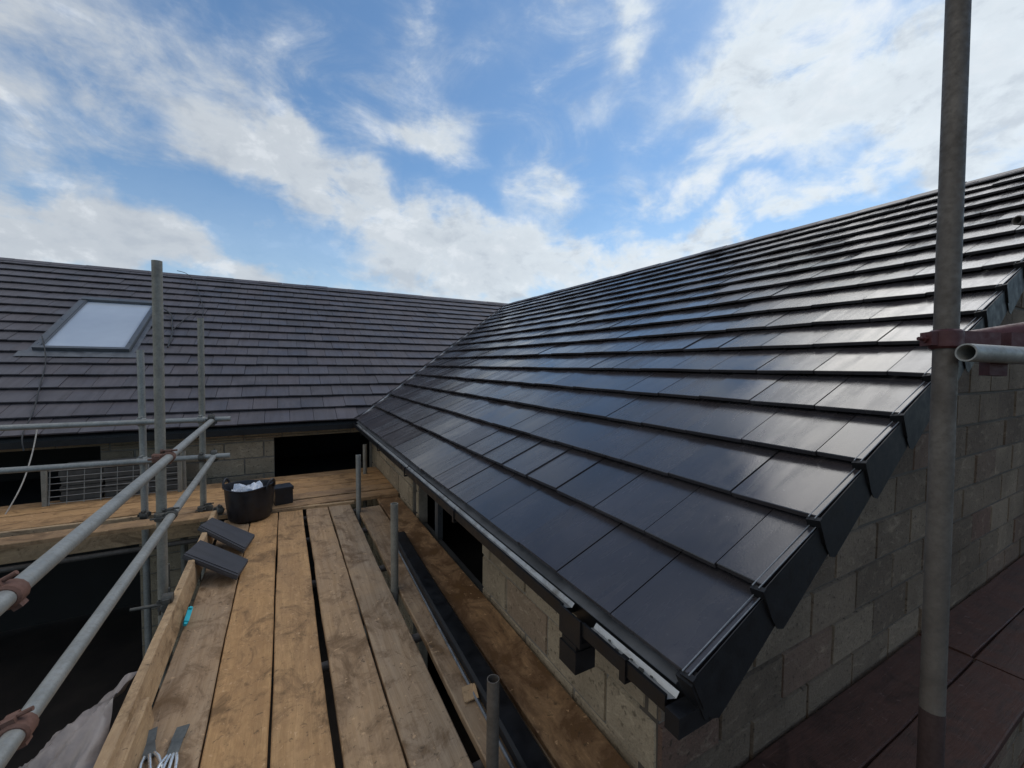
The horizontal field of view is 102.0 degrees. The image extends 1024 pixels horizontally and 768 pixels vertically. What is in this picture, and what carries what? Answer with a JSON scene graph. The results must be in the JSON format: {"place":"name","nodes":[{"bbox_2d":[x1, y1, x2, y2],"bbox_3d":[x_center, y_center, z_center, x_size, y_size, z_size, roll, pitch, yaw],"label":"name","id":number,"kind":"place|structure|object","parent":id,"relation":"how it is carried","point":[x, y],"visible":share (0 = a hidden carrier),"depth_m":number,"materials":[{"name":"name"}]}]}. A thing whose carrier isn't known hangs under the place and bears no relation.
{"place":"outdoors","nodes":[
{"label":"outdoors","id":0,"kind":"place"},
{"bbox_2d":[0,568,479,767],"bbox_3d":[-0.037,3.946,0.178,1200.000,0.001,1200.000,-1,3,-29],"label":"ground","id":1,"kind":"structure","parent":0,"point":[110,658],"depth_m":5.29,"materials":[{"name":"soil"}]},
{"bbox_2d":[180,451,189,606],"bbox_3d":[-3.899,2.243,4.960,0.052,2.900,0.052,-1,3,-29],"label":"scaffold pole","id":2,"kind":"object","parent":1,"relation":"on","point":[184,480],"visible":0.18,"depth_m":4.89,"materials":[{"name":"grey metal"}]},
{"bbox_2d":[0,467,377,510],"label":"scaffold board","id":3,"kind":"object","parent":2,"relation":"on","point":[208,486],"visible":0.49,"depth_m":5.01,"materials":[{"name":"brown wood"}]},
{"bbox_2d":[58,459,108,501],"bbox_3d":[-4.742,1.064,4.608,0.349,0.377,0.220,-1,3,-29],"label":"slab stack","id":4,"kind":"object","parent":3,"relation":"on","point":[88,484],"visible":0.54,"depth_m":4.52,"materials":[{"name":"grey concrete"}]},
{"bbox_2d":[40,461,182,506],"bbox_3d":[-4.359,1.066,4.570,1.146,0.384,0.067,-1,3,-29],"label":"panel","id":5,"kind":"object","parent":3,"relation":"on","point":[45,496],"visible":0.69,"depth_m":4.45,"materials":[{"name":"metal"}]},
{"bbox_2d":[102,456,148,496],"bbox_3d":[-4.437,1.059,4.776,0.353,0.377,0.220,-1,3,-29],"label":"slab stack","id":6,"kind":"object","parent":3,"relation":"on","point":[128,473],"visible":0.45,"depth_m":4.66,"materials":[{"name":"grey concrete"}]},
{"bbox_2d":[147,454,179,491],"bbox_3d":[-4.135,1.054,4.941,0.348,0.377,0.220,-1,3,-29],"label":"slab stack","id":7,"kind":"object","parent":3,"relation":"on","point":[172,475],"visible":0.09,"depth_m":4.88,"materials":[{"name":"grey concrete"}]},
{"bbox_2d":[0,260,484,767],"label":"scaffold","id":8,"kind":"object","parent":1,"relation":"on","point":[18,727],"visible":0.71,"depth_m":2.61,"materials":[{"name":"grey metal"}]},
{"bbox_2d":[19,671,136,767],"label":"plastic sheet","id":9,"kind":"object","parent":8,"relation":"on","point":[79,742],"visible":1,"depth_m":1.54,"materials":[{"name":"white plastic"}]},
{"bbox_2d":[0,513,200,564],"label":"toe board","id":10,"kind":"object","parent":8,"relation":"on","point":[28,553],"visible":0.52,"depth_m":3.91,"materials":[{"name":"brown wood"}]},
{"bbox_2d":[0,474,384,523],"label":"scaffold board","id":11,"kind":"object","parent":8,"relation":"on","point":[32,517],"visible":0.46,"depth_m":4.39,"materials":[{"name":"brown wood"}]},
{"bbox_2d":[0,479,389,531],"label":"scaffold board","id":12,"kind":"object","parent":8,"relation":"on","point":[63,520],"visible":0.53,"depth_m":4.15,"materials":[{"name":"brown wood"}]},
{"bbox_2d":[142,520,249,767],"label":"scaffold board","id":13,"kind":"object","parent":8,"relation":"on","point":[185,695],"visible":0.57,"depth_m":2.06,"materials":[{"name":"brown wood"}]},
{"bbox_2d":[112,697,153,767],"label":"toe board","id":14,"kind":"object","parent":13,"relation":"on","point":[131,750],"visible":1,"depth_m":1.60,"materials":[{"name":"brown wood"}]},
{"bbox_2d":[138,726,162,767],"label":"metal clip","id":15,"kind":"object","parent":13,"relation":"on","point":[149,752],"visible":0.94,"depth_m":1.63,"materials":[{"name":"grey metal"}]},
{"bbox_2d":[93,510,218,767],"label":"toe board","id":16,"kind":"object","parent":13,"relation":"on","point":[148,677],"visible":0.64,"depth_m":2.00,"materials":[{"name":"brown wood"}]},
{"bbox_2d":[157,724,189,767],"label":"metal clip","id":17,"kind":"object","parent":13,"relation":"on","point":[178,737],"visible":1,"depth_m":1.65,"materials":[{"name":"grey metal"}]},
{"bbox_2d":[182,606,192,625],"bbox_3d":[-1.917,1.372,2.453,0.024,0.034,0.150,22,-3,-30],"label":"plastic clip","id":18,"kind":"object","parent":13,"relation":"on","point":[187,616],"visible":1,"depth_m":2.44,"materials":[{"name":"teal plastic"}]},
{"bbox_2d":[182,540,247,579],"bbox_3d":[-2.150,1.272,3.021,0.530,0.156,0.241,1,3,8],"label":"roof tile","id":19,"kind":"object","parent":13,"relation":"on","point":[204,554],"visible":1,"depth_m":2.99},
{"bbox_2d":[197,517,254,552],"bbox_3d":[-2.373,1.251,3.486,0.598,0.159,0.254,1,3,17],"label":"roof tile","id":20,"kind":"object","parent":13,"relation":"on","point":[238,539],"visible":1,"depth_m":3.44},
{"bbox_2d":[0,488,397,548],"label":"scaffold board","id":21,"kind":"object","parent":8,"relation":"on","point":[49,537],"visible":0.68,"depth_m":3.85,"materials":[{"name":"brown wood"}]},
{"bbox_2d":[212,504,224,515],"bbox_3d":[-2.905,1.242,4.096,0.107,0.100,0.129,-1,3,-29],"label":"scaffold clamp","id":22,"kind":"object","parent":21,"relation":"on","point":[219,508],"visible":0.84,"depth_m":4.07,"materials":[{"name":"grey metal"}]},
{"bbox_2d":[222,478,275,522],"bbox_3d":[-2.618,1.131,4.135,0.459,0.398,0.450,-1,3,-29],"label":"tub","id":23,"kind":"object","parent":21,"relation":"on","point":[250,506],"visible":0.98,"depth_m":3.99,"materials":[{"name":"black rubber"}]},
{"bbox_2d":[231,481,262,491],"bbox_3d":[-2.631,1.077,4.125,0.300,0.189,0.300,-1,3,-29],"label":"plastic film","id":24,"kind":"object","parent":23,"relation":"in","point":[239,487],"visible":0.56,"depth_m":4.12,"materials":[{"name":"white plastic"}]},
{"bbox_2d":[273,482,293,505],"bbox_3d":[-2.480,1.187,4.476,0.184,0.180,0.184,-2,3,-41],"label":"box","id":25,"kind":"object","parent":21,"relation":"on","point":[283,493],"visible":0.79,"depth_m":4.42,"materials":[{"name":"black rubber"}]},
{"bbox_2d":[200,513,277,767],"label":"scaffold board","id":26,"kind":"object","parent":8,"relation":"on","point":[237,736],"visible":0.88,"depth_m":2.08,"materials":[{"name":"brown wood"}]},
{"bbox_2d":[178,483,393,514],"bbox_3d":[-2.457,1.290,4.676,2.160,0.041,0.224,-1,3,-28],"label":"scaffold board","id":27,"kind":"object","parent":8,"relation":"on","point":[316,494],"visible":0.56,"depth_m":4.81,"materials":[{"name":"brown wood"}]},
{"bbox_2d":[270,510,334,767],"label":"scaffold board","id":28,"kind":"object","parent":8,"relation":"on","point":[300,735],"visible":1,"depth_m":2.11,"materials":[{"name":"brown wood"}]},
{"bbox_2d":[306,507,406,767],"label":"scaffold board","id":29,"kind":"object","parent":8,"relation":"on","point":[368,737],"visible":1,"depth_m":2.11,"materials":[{"name":"brown wood"}]},
{"bbox_2d":[328,504,472,767],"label":"scaffold board","id":30,"kind":"object","parent":8,"relation":"on","point":[427,735],"visible":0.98,"depth_m":2.12,"materials":[{"name":"brown wood"}]},
{"bbox_2d":[272,500,353,512],"bbox_3d":[-2.115,1.308,4.438,0.795,0.033,0.047,0,3,-22],"label":"wood batten","id":31,"kind":"object","parent":30,"relation":"on","point":[315,506],"visible":0.98,"depth_m":4.42,"materials":[{"name":"brown wood"}]},
{"bbox_2d":[360,505,555,767],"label":"scaffold board","id":32,"kind":"object","parent":8,"relation":"on","point":[376,521],"visible":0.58,"depth_m":2.32,"materials":[{"name":"brown wood"}]},
{"bbox_2d":[462,683,478,702],"bbox_3d":[-0.196,1.431,1.926,0.060,0.041,0.098,0,3,-19],"label":"wood offcut","id":33,"kind":"object","parent":32,"relation":"on","point":[467,691],"visible":1,"depth_m":1.93,"materials":[{"name":"beige wood"}]},
{"bbox_2d":[398,531,552,767],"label":"downpipe","id":34,"kind":"object","parent":32,"relation":"on","point":[522,745],"visible":0.88,"depth_m":2.07,"materials":[{"name":"black plastic"}]},
{"bbox_2d":[376,496,630,767],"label":"scaffold board","id":35,"kind":"object","parent":8,"relation":"on","point":[565,730],"visible":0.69,"depth_m":2.10,"materials":[{"name":"brown wood"}]},
{"bbox_2d":[356,455,361,619],"bbox_3d":[-1.609,2.238,4.368,0.051,3.005,0.051,-1,3,-29],"label":"scaffold pole","id":36,"kind":"object","parent":1,"relation":"on","point":[358,484],"visible":0.31,"depth_m":4.30,"materials":[{"name":"grey metal"}]},
{"bbox_2d":[363,444,367,639],"bbox_3d":[-2.027,2.250,5.738,0.054,2.850,0.054,-1,3,-29],"label":"scaffold pole","id":37,"kind":"object","parent":1,"relation":"on","point":[365,469],"visible":0.35,"depth_m":5.67,"materials":[{"name":"grey metal"}]},
{"bbox_2d":[0,470,381,517],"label":"scaffold board","id":38,"kind":"object","parent":37,"relation":"on","point":[46,509],"visible":0.57,"depth_m":4.51,"materials":[{"name":"brown wood"}]},
{"bbox_2d":[390,502,398,739],"bbox_3d":[-0.815,2.314,2.889,0.051,3.002,0.051,-1,3,-29],"label":"scaffold pole","id":39,"kind":"object","parent":1,"relation":"on","point":[394,543],"visible":0.48,"depth_m":2.82,"materials":[{"name":"grey metal"}]},
{"bbox_2d":[486,674,498,767],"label":"scaffold pole","id":40,"kind":"object","parent":1,"relation":"on","point":[492,745],"visible":1,"depth_m":1.53,"materials":[{"name":"grey metal"}]},
{"bbox_2d":[0,167,1023,767],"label":"house","id":41,"kind":"structure","parent":1,"relation":"on","point":[670,513],"depth_m":2.90,"materials":[{"name":"tile"}]},
{"bbox_2d":[4,429,37,514],"bbox_3d":[-5.035,0.952,4.262,0.101,0.958,0.576,0,3,-16],"label":"rope","id":42,"kind":"object","parent":41,"relation":"hanging from","point":[25,473],"visible":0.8,"depth_m":4.26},
{"bbox_2d":[21,336,45,450],"bbox_3d":[-5.917,0.006,5.171,0.087,1.316,2.270,-2,4,-44],"label":"cable","id":43,"kind":"object","parent":41,"relation":"attached to","point":[36,397],"visible":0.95,"depth_m":4.95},
{"bbox_2d":[13,296,163,357],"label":"roof window","id":44,"kind":"structure","parent":41,"relation":"in","point":[94,326],"depth_m":6.47,"materials":[{"name":"grey glass"}]},
{"bbox_2d":[163,308,172,347],"bbox_3d":[-5.832,-0.975,7.059,0.124,0.754,1.378,-2,3,-41],"label":"cable","id":45,"kind":"object","parent":41,"relation":"attached to","point":[171,327],"visible":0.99,"depth_m":7.08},
{"bbox_2d":[179,271,203,317],"bbox_3d":[-6.384,-1.807,8.368,2.343,1.266,0.254,3,4,43],"label":"cable","id":46,"kind":"object","parent":41,"relation":"hanging from","point":[198,292],"visible":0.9,"depth_m":8.57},
{"bbox_2d":[0,0,1023,302],"label":"sky","id":47,"kind":"structure","parent":0,"point":[501,151],"materials":[{"name":"blue"}]},
{"bbox_2d":[916,0,1023,767],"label":"scaffold","id":48,"kind":"object","parent":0,"point":[950,344],"visible":1,"depth_m":1.03,"materials":[{"name":"grey metal"}]},
{"bbox_2d":[742,635,973,767],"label":"scaffold board","id":49,"kind":"object","parent":48,"relation":"on","point":[867,720],"visible":0.78,"depth_m":1.97,"materials":[{"name":"red wood"}]},
{"bbox_2d":[866,660,1023,767],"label":"scaffold board","id":50,"kind":"object","parent":48,"relation":"on","point":[984,710],"visible":0.82,"depth_m":1.96,"materials":[{"name":"red wood"}]},
{"bbox_2d":[919,556,1023,658],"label":"scaffold board","id":51,"kind":"object","parent":48,"relation":"on","point":[982,618],"visible":0.81,"depth_m":2.86,"materials":[{"name":"red wood"}]},
{"bbox_2d":[974,610,1023,679],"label":"scaffold board","id":52,"kind":"object","parent":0,"point":[1003,650],"visible":0.98,"depth_m":2.46,"materials":[{"name":"red wood"}]}
]}

